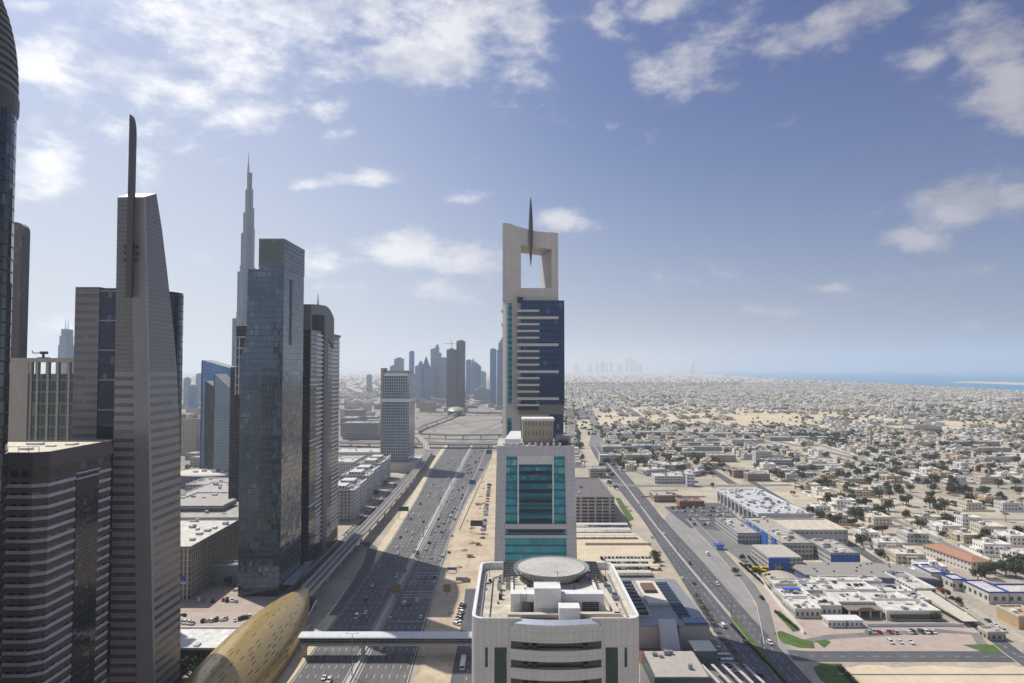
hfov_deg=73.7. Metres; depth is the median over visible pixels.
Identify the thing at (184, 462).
district ground
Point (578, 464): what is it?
villa
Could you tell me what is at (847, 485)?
tree
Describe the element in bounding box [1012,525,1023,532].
tree
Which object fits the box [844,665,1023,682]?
corner sand
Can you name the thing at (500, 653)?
tall window
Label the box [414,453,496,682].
verge sand
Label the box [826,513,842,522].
tree
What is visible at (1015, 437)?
villa
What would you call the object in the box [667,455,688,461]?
villa
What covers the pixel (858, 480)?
warehouse
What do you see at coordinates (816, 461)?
villa
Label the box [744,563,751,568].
tree
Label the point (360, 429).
hotel block
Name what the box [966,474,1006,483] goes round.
villa
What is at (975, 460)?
villa
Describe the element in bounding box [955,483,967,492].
tree
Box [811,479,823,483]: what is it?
tree
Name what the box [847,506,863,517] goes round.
tree
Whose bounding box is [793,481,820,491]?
villa
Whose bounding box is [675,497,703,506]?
brown pavilion
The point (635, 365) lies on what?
horizon tower
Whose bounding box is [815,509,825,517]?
tree
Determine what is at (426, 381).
tower
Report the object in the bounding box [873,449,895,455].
villa
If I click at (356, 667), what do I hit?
crash barrier
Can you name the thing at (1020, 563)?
tree
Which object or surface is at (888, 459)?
villa
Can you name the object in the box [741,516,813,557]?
school block
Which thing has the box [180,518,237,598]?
ribbed block
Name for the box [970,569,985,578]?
tree
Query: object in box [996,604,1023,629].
ochre house
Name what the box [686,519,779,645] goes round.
service lane
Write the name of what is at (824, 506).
villa
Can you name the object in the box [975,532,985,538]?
tree
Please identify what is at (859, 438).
villa
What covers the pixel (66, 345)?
twin mast tower
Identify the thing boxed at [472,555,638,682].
helipad hotel
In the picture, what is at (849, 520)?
tree
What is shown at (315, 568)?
frontage road
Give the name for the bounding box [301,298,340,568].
banded tower
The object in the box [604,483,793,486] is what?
cross street
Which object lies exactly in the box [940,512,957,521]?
tree
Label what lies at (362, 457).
office
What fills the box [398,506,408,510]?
direction sign
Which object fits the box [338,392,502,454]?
interchange ground
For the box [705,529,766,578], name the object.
school yard
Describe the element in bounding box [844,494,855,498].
tree
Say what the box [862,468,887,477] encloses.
villa
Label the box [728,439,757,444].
warehouse
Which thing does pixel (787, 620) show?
hedge
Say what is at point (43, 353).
roof crane
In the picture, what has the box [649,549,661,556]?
tree
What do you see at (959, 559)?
tiled house
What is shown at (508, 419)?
stair window
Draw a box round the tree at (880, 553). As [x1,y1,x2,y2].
[877,549,886,557]
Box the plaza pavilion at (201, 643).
[180,626,238,666]
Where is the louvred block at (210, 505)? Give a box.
[181,492,238,518]
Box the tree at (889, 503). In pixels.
[881,499,894,510]
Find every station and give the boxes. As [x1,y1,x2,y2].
[184,588,316,682]
[448,407,463,415]
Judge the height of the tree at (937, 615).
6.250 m
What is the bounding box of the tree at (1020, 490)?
[1015,487,1023,493]
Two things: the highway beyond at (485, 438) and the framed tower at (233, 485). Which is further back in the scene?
the highway beyond at (485, 438)
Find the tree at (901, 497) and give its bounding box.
[899,494,912,505]
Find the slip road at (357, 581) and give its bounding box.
[330,542,376,614]
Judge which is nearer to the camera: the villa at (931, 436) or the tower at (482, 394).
the villa at (931, 436)
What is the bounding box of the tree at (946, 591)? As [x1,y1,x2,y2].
[941,589,950,595]
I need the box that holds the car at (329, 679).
[326,676,331,682]
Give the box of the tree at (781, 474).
[776,470,785,477]
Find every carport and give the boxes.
[576,523,627,524]
[576,528,630,531]
[576,533,635,537]
[599,554,650,557]
[605,559,653,562]
[613,564,659,567]
[616,570,651,575]
[917,591,978,621]
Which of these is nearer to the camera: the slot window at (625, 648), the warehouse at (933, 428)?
the slot window at (625, 648)
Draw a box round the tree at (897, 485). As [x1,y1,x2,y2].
[891,482,903,489]
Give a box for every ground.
[34,370,1023,682]
[181,400,343,492]
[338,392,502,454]
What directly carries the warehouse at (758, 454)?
on the ground at (334, 588)
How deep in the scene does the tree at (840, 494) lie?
759.31 m
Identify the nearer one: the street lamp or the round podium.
the street lamp
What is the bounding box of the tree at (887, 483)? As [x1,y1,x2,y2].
[883,481,891,488]
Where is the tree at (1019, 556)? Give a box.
[1001,552,1023,564]
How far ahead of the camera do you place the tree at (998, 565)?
492.28 m
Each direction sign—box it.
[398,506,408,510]
[469,480,475,488]
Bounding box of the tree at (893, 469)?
[887,467,898,472]
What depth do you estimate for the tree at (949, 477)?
894.40 m
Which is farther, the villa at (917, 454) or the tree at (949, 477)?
the villa at (917, 454)
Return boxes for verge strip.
[275,445,447,682]
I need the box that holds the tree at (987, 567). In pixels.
[977,562,995,577]
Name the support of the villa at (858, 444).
on the ground at (334, 588)
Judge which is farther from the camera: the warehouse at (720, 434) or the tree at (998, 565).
the warehouse at (720, 434)
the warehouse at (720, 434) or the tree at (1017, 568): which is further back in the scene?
the warehouse at (720, 434)
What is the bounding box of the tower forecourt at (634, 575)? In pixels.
[614,561,654,578]
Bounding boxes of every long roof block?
[181,482,228,497]
[185,477,228,491]
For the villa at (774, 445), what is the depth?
1249.39 m
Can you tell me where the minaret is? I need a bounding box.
[867,424,873,444]
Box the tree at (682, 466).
[676,463,685,470]
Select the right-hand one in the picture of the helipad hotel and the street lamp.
the helipad hotel
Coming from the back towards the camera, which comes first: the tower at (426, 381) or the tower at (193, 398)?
the tower at (426, 381)
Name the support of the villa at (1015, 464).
on the ground at (334, 588)
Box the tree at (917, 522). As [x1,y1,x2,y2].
[915,520,925,525]
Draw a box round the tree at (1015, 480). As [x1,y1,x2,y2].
[1009,476,1021,485]
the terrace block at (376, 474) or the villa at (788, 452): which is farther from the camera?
the villa at (788, 452)
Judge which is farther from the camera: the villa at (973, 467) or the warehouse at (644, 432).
the warehouse at (644, 432)
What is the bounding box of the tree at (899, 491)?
[893,487,905,493]
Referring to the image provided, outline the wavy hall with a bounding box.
[793,562,941,586]
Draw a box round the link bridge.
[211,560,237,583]
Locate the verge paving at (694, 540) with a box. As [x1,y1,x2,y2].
[664,512,802,661]
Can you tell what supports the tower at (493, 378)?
on the interchange ground at (469, 418)
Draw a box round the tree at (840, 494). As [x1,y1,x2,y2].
[835,492,845,496]
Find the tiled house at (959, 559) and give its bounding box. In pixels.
[923,544,989,571]
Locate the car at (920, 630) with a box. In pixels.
[917,628,925,633]
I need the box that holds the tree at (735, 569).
[731,567,739,572]
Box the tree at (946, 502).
[937,497,950,509]
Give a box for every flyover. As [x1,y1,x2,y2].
[339,441,572,447]
[415,433,502,438]
[419,411,592,414]
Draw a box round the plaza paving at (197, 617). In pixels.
[180,500,376,682]
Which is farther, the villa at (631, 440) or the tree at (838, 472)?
the villa at (631, 440)
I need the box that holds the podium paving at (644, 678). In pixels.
[640,640,746,682]
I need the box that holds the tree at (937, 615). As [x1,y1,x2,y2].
[933,611,942,621]
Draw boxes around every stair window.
[507,418,510,434]
[508,303,511,403]
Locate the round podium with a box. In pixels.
[181,469,228,488]
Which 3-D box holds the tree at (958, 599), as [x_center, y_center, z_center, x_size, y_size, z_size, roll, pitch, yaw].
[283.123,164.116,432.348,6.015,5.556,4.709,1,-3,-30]
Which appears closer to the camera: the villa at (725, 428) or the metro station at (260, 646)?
the metro station at (260, 646)
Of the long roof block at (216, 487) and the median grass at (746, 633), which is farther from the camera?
the long roof block at (216, 487)
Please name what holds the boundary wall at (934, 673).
on the ground at (334, 588)
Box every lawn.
[615,498,633,521]
[774,631,814,647]
[778,611,799,631]
[813,663,853,682]
[816,640,830,646]
[965,644,1002,652]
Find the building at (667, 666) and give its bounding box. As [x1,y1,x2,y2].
[642,640,764,682]
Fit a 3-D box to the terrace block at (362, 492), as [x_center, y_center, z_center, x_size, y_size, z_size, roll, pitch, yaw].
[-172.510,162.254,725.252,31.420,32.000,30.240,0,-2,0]
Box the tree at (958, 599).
[954,596,962,603]
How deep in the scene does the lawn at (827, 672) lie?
335.06 m
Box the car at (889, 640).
[886,638,894,643]
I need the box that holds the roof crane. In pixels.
[32,351,49,357]
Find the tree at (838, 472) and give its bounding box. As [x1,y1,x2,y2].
[835,470,845,476]
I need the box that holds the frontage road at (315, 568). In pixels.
[287,453,424,593]
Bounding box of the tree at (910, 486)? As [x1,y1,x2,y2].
[905,483,915,491]
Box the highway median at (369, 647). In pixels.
[345,445,486,682]
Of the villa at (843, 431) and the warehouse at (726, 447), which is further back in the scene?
the villa at (843, 431)
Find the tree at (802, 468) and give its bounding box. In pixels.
[796,465,806,470]
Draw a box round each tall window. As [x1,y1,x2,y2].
[494,647,506,682]
[605,647,617,682]
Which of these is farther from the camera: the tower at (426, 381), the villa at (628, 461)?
the tower at (426, 381)
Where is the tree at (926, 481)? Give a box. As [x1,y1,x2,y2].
[922,478,931,486]
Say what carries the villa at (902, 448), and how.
on the ground at (334, 588)
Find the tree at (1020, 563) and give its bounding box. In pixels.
[1014,558,1023,571]
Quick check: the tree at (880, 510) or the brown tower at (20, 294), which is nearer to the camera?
the brown tower at (20, 294)
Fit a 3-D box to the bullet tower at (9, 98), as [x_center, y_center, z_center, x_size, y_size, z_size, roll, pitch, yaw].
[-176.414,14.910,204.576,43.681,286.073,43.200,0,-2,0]
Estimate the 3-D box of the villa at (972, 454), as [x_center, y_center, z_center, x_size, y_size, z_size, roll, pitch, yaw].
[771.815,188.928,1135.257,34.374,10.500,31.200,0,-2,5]
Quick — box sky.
[3,0,1023,369]
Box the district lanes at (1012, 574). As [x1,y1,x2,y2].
[601,403,1023,583]
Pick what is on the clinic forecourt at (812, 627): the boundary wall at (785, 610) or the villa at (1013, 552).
the boundary wall at (785, 610)
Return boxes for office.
[338,455,364,459]
[338,457,360,478]
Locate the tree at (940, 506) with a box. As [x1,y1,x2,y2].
[932,502,945,513]
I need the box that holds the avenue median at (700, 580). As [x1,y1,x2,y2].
[594,446,779,682]
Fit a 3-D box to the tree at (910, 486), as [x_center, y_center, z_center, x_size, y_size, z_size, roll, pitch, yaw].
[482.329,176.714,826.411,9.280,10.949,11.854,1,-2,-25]
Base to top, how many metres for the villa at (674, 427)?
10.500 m
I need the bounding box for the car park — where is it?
[665,503,738,530]
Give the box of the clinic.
[769,575,940,619]
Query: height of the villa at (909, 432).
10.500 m
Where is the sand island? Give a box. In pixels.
[953,382,1023,384]
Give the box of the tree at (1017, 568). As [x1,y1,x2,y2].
[1008,562,1023,577]
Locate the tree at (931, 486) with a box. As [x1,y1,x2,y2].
[929,483,935,490]
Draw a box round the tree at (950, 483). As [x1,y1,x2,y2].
[945,481,959,489]
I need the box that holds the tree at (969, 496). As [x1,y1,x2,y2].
[963,492,977,499]
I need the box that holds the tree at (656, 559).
[652,556,660,563]
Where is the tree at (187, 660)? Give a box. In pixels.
[180,656,198,675]
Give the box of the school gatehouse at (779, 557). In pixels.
[751,545,802,572]
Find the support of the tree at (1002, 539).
on the ground at (334, 588)
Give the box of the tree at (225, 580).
[223,576,232,582]
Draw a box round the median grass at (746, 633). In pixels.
[731,617,786,682]
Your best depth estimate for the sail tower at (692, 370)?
16986.72 m
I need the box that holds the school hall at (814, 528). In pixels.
[771,518,847,544]
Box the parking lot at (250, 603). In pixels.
[180,591,288,611]
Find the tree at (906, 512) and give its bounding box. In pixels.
[901,509,911,517]
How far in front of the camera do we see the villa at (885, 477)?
898.38 m
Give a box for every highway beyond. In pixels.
[459,421,501,442]
[479,426,502,441]
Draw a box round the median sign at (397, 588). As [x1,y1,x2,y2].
[393,584,400,592]
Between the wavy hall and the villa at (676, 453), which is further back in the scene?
the villa at (676, 453)
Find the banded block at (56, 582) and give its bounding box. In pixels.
[1,440,113,682]
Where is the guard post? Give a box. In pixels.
[977,626,1005,639]
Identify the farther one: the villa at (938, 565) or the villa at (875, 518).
the villa at (875, 518)
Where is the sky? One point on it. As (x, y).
(721, 184)
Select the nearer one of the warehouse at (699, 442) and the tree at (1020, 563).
the tree at (1020, 563)
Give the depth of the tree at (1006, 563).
492.33 m
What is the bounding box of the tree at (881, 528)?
[877,525,888,533]
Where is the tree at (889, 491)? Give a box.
[884,489,893,497]
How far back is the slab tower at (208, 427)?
901.33 m
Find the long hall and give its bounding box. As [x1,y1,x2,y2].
[884,570,936,593]
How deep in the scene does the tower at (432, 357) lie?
3197.77 m
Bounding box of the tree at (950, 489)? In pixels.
[946,486,955,494]
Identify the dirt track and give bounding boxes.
[470,458,491,588]
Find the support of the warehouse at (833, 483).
on the ground at (334, 588)
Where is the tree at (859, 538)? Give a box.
[854,533,870,544]
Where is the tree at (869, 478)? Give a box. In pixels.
[864,475,874,483]
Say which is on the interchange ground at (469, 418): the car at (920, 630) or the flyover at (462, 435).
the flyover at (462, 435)
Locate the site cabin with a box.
[456,573,467,581]
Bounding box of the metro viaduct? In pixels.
[300,413,457,596]
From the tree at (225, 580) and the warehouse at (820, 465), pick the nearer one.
the tree at (225, 580)
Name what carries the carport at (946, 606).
on the ground at (334, 588)
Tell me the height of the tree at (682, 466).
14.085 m
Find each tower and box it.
[0,0,19,682]
[10,222,29,357]
[58,320,73,373]
[72,114,183,682]
[181,413,200,454]
[182,377,190,408]
[186,385,200,412]
[196,373,200,401]
[199,360,234,468]
[204,381,213,468]
[212,374,229,471]
[228,326,246,499]
[238,238,312,595]
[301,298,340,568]
[365,374,372,391]
[380,368,421,471]
[390,365,397,369]
[394,357,403,369]
[409,350,413,373]
[415,365,421,402]
[422,356,432,400]
[431,345,441,398]
[431,348,434,396]
[440,357,446,398]
[444,348,455,411]
[456,340,467,411]
[466,359,471,395]
[470,387,489,403]
[472,359,474,394]
[475,361,480,388]
[481,371,485,386]
[488,348,496,407]
[494,417,576,561]
[495,340,502,409]
[502,196,564,437]
[575,364,578,371]
[588,364,591,371]
[601,361,604,371]
[610,362,612,371]
[617,364,621,371]
[625,357,628,371]
[630,357,632,371]
[633,361,636,371]
[689,360,694,373]
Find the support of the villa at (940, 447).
on the ground at (334, 588)
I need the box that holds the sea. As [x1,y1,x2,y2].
[665,370,1023,390]
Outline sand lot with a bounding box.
[576,527,659,573]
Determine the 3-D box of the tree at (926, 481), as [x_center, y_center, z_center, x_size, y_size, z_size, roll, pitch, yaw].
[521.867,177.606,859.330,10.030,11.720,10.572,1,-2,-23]
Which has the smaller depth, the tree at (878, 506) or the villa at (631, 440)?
the tree at (878, 506)
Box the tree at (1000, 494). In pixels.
[994,491,1006,498]
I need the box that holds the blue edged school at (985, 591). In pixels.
[914,564,1023,603]
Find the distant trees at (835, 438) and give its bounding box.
[185,376,1023,479]
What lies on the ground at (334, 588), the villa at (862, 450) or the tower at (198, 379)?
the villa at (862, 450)
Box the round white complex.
[637,461,703,485]
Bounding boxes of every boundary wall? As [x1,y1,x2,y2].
[459,461,489,528]
[585,543,650,544]
[641,496,705,496]
[757,574,803,633]
[839,673,1023,674]
[867,623,963,626]
[961,602,1023,640]
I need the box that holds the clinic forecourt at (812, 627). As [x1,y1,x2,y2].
[752,591,992,650]
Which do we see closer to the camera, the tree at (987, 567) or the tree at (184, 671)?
the tree at (184, 671)
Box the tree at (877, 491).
[873,488,883,498]
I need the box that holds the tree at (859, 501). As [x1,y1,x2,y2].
[856,498,867,503]
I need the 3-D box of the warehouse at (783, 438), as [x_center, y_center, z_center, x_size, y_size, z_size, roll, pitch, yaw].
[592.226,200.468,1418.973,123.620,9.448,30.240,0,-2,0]
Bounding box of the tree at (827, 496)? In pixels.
[822,492,834,501]
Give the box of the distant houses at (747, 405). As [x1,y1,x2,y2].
[182,374,1023,435]
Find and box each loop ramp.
[353,419,498,440]
[415,404,485,441]
[415,432,502,440]
[431,423,500,431]
[448,411,502,441]
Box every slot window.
[485,647,487,666]
[624,647,626,666]
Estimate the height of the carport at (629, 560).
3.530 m
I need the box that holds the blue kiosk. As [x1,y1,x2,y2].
[713,543,724,549]
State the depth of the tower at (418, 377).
2896.09 m
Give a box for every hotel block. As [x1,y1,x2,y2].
[340,416,361,436]
[342,421,379,438]
[345,408,365,420]
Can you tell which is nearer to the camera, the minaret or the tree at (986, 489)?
the tree at (986, 489)
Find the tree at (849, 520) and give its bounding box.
[846,518,857,526]
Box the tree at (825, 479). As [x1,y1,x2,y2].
[823,476,832,485]
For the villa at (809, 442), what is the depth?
1323.16 m
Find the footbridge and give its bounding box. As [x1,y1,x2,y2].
[298,631,471,655]
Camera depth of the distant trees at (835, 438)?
1543.90 m
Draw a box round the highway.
[290,445,492,682]
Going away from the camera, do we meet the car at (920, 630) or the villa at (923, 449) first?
the car at (920, 630)
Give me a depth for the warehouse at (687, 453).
1151.61 m
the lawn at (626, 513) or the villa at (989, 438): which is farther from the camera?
the villa at (989, 438)
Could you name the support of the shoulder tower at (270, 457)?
on the plaza paving at (197, 617)
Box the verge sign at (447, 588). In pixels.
[443,584,450,591]
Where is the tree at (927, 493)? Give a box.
[925,490,934,495]
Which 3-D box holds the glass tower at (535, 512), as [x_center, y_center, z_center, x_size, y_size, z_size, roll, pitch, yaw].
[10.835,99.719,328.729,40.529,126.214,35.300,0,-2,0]
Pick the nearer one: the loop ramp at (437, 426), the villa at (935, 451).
the villa at (935, 451)
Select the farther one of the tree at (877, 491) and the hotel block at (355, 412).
the hotel block at (355, 412)
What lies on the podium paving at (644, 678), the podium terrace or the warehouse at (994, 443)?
the podium terrace
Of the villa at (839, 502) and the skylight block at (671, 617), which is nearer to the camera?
the skylight block at (671, 617)
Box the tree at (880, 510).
[870,507,886,513]
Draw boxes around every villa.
[574,454,583,460]
[575,460,584,467]
[607,438,622,443]
[611,449,629,452]
[615,426,628,430]
[617,460,640,466]
[619,463,639,471]
[621,432,631,436]
[624,438,636,442]
[625,435,637,440]
[632,423,643,427]
[638,448,649,452]
[642,460,659,465]
[643,421,654,425]
[643,435,657,440]
[649,463,669,471]
[654,440,668,446]
[658,432,672,437]
[660,422,672,425]
[662,435,676,440]
[662,452,684,458]
[667,425,678,429]
[667,438,679,444]
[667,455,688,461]
[678,460,694,468]
[682,447,694,450]
[696,458,710,464]
[701,425,716,429]
[701,461,723,469]
[721,426,729,430]
[727,447,742,452]
[732,450,748,455]
[736,452,751,459]
[743,442,754,446]
[743,444,760,448]
[752,437,767,443]
[754,461,778,469]
[761,433,772,437]
[768,443,781,449]
[772,452,786,457]
[775,471,800,480]
[778,433,790,435]
[778,448,793,453]
[780,427,789,431]
[785,450,799,455]
[787,453,808,459]
[790,438,806,443]
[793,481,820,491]
[796,440,818,445]
[797,446,813,452]
[799,456,817,462]
[799,502,836,515]
[802,448,820,453]
[802,486,830,496]
[808,451,833,457]
[808,459,826,462]
[809,472,837,481]
[812,491,838,501]
[813,512,859,525]
[814,438,830,443]
[817,427,826,432]
[818,465,846,471]
[826,456,845,462]
[826,496,855,508]
[829,442,845,448]
[830,481,859,492]
[835,444,852,450]
[835,502,869,516]
[836,459,857,467]
[837,429,849,433]
[842,446,861,452]
[842,486,881,497]
[844,440,857,444]
[848,527,880,543]
[850,448,872,455]
[851,465,876,474]
[853,437,867,441]
[853,442,866,446]
[854,428,864,432]
[854,511,901,526]
[857,536,906,554]
[858,438,873,443]
[861,444,874,447]
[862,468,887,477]
[867,454,890,460]
[868,446,885,452]
[869,482,901,492]
[873,432,887,436]
[873,437,886,440]
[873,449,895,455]
[873,473,908,482]
[874,547,933,564]
[879,443,895,448]
[879,457,902,464]
[883,431,899,435]
[885,527,940,544]
[891,460,918,468]
[893,447,912,452]
[896,454,915,459]
[900,443,915,447]
[901,512,941,526]
[902,473,938,482]
[902,560,961,576]
[903,449,921,454]
[904,431,914,434]
[905,438,918,443]
[907,435,920,438]
[911,457,928,463]
[912,440,929,446]
[912,466,938,473]
[915,451,939,458]
[918,447,934,451]
[918,520,961,535]
[921,431,937,435]
[921,434,941,439]
[921,460,940,465]
[924,439,940,443]
[925,470,952,477]
[928,449,946,453]
[932,483,972,494]
[935,445,951,449]
[937,434,952,439]
[937,528,983,545]
[939,451,955,458]
[940,473,975,483]
[944,435,964,439]
[944,454,969,460]
[945,447,960,452]
[946,460,972,467]
[947,466,975,475]
[947,499,994,511]
[948,443,962,448]
[954,513,982,525]
[955,449,974,454]
[957,431,974,435]
[960,537,1011,556]
[962,521,1006,534]
[964,434,976,438]
[965,493,1001,503]
[966,452,986,457]
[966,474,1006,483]
[967,448,985,452]
[968,457,985,463]
[968,463,986,471]
[973,436,987,439]
[973,444,988,445]
[973,467,1001,474]
[980,461,997,465]
[983,437,998,439]
[983,500,1023,511]
[983,549,1023,561]
[985,529,1023,546]
[993,470,1018,478]
[994,463,1013,470]
[995,433,1008,436]
[995,439,1008,444]
[1000,441,1023,447]
[1001,438,1017,441]
[1002,474,1023,483]
[1004,435,1021,439]
[1009,467,1023,474]
[1010,461,1023,467]
[1011,447,1023,453]
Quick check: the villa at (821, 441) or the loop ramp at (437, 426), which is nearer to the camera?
the villa at (821, 441)
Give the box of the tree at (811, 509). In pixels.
[805,504,815,512]
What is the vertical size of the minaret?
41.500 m
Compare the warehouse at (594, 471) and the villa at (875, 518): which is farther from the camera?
the warehouse at (594, 471)
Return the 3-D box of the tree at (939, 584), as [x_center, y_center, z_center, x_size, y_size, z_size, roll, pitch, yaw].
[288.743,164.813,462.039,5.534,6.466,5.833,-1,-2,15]
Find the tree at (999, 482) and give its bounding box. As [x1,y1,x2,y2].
[992,478,1003,487]
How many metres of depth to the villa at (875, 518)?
652.28 m
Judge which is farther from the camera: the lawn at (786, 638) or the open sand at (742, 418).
the open sand at (742, 418)
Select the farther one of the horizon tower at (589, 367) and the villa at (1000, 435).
the horizon tower at (589, 367)
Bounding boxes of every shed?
[338,447,379,457]
[761,570,796,583]
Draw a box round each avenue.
[480,404,502,416]
[585,407,601,446]
[590,446,811,682]
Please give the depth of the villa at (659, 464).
993.28 m
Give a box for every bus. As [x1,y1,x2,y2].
[460,655,465,669]
[717,653,730,658]
[720,657,733,664]
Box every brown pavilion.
[649,490,681,501]
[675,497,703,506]
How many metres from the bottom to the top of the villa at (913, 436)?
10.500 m
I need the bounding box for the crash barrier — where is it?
[347,448,470,682]
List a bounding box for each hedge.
[730,624,785,682]
[739,562,770,588]
[747,555,759,566]
[773,610,799,629]
[835,663,858,682]
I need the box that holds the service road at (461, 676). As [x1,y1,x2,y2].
[450,589,475,682]
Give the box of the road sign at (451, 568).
[447,567,456,572]
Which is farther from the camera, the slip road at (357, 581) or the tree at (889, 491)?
the tree at (889, 491)
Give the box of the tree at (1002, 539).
[997,536,1005,541]
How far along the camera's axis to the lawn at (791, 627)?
399.85 m
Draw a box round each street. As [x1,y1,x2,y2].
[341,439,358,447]
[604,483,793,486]
[698,464,736,483]
[720,462,1023,666]
[774,441,1023,507]
[787,650,1023,661]
[869,503,907,509]
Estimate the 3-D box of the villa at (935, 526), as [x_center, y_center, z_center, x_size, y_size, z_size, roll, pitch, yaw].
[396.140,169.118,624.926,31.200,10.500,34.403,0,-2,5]
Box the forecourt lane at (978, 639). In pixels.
[805,629,986,643]
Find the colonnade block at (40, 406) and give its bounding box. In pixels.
[8,358,73,439]
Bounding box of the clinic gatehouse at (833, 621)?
[821,615,863,627]
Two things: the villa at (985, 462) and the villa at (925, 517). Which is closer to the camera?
the villa at (925, 517)
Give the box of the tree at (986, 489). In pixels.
[975,485,990,493]
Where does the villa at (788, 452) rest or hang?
on the ground at (334, 588)
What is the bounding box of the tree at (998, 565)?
[989,558,1005,574]
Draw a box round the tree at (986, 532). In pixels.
[980,527,990,535]
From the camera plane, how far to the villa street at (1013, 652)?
410.40 m
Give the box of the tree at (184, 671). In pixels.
[180,667,189,680]
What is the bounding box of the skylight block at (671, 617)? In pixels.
[621,579,709,650]
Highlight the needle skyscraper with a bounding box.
[232,152,254,365]
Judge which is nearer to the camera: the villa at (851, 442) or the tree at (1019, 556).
the tree at (1019, 556)
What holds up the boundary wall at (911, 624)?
on the clinic forecourt at (812, 627)
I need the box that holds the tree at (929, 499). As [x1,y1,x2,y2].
[923,495,936,507]
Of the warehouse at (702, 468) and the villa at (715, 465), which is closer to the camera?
the warehouse at (702, 468)
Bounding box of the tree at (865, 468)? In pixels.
[863,466,874,472]
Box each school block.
[715,516,759,543]
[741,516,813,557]
[806,538,859,561]
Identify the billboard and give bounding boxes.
[470,520,482,525]
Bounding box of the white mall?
[717,488,809,517]
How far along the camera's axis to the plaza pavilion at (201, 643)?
356.06 m
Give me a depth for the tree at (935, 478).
865.24 m
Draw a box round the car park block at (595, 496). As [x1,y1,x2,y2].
[575,477,614,522]
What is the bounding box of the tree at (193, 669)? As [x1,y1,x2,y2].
[189,664,199,674]
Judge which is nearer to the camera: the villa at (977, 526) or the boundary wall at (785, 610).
the boundary wall at (785, 610)
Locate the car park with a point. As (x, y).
(681, 515)
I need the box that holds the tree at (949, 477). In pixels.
[943,474,952,480]
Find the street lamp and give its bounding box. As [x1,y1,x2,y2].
[348,633,355,675]
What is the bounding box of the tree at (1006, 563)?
[997,559,1013,575]
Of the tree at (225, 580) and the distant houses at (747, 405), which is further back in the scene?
the distant houses at (747, 405)
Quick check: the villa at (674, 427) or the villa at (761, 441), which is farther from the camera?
the villa at (674, 427)
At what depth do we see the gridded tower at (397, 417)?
1000.94 m
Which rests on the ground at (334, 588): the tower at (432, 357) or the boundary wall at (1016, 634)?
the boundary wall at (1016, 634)
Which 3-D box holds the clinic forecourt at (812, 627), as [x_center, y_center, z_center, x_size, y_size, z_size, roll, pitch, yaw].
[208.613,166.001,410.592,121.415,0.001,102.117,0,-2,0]
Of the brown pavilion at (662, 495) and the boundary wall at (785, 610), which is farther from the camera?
the brown pavilion at (662, 495)
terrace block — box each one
[338,478,366,511]
[338,483,359,521]
[340,469,373,502]
[349,465,379,494]
[357,458,385,486]
[364,455,390,479]
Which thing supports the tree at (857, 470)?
on the ground at (334, 588)
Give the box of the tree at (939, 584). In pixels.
[933,580,943,587]
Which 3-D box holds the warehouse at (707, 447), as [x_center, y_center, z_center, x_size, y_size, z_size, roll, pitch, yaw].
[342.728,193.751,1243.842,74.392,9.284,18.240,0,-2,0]
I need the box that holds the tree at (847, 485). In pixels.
[843,482,855,488]
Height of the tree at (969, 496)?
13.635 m
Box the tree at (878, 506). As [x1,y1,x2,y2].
[873,503,888,510]
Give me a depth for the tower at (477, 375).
3296.11 m
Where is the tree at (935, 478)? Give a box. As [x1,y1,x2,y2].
[928,472,941,482]
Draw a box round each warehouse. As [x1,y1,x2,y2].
[588,465,605,477]
[598,453,621,461]
[600,444,634,451]
[619,443,661,450]
[623,453,649,462]
[634,440,649,442]
[637,430,675,435]
[677,437,717,440]
[677,441,719,445]
[678,445,720,450]
[680,451,721,456]
[694,464,711,473]
[696,432,759,436]
[705,453,735,461]
[721,446,741,451]
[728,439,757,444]
[729,468,751,477]
[743,471,769,480]
[752,449,771,461]
[760,458,791,464]
[765,435,826,440]
[768,467,800,474]
[794,463,841,469]
[795,478,835,485]
[800,470,845,477]
[838,476,871,483]
[904,424,941,431]
[944,440,999,445]
[962,446,1011,451]
[977,454,1019,461]
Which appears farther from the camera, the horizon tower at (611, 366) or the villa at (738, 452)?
the horizon tower at (611, 366)
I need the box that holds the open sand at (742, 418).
[577,407,1023,430]
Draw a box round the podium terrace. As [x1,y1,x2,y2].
[639,649,688,662]
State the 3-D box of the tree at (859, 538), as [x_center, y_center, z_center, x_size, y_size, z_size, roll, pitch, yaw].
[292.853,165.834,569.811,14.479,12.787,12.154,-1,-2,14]
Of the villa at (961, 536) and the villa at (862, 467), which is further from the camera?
the villa at (862, 467)
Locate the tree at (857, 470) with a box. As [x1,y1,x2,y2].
[853,467,863,476]
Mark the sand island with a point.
(1011, 383)
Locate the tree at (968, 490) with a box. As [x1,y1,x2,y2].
[963,486,972,493]

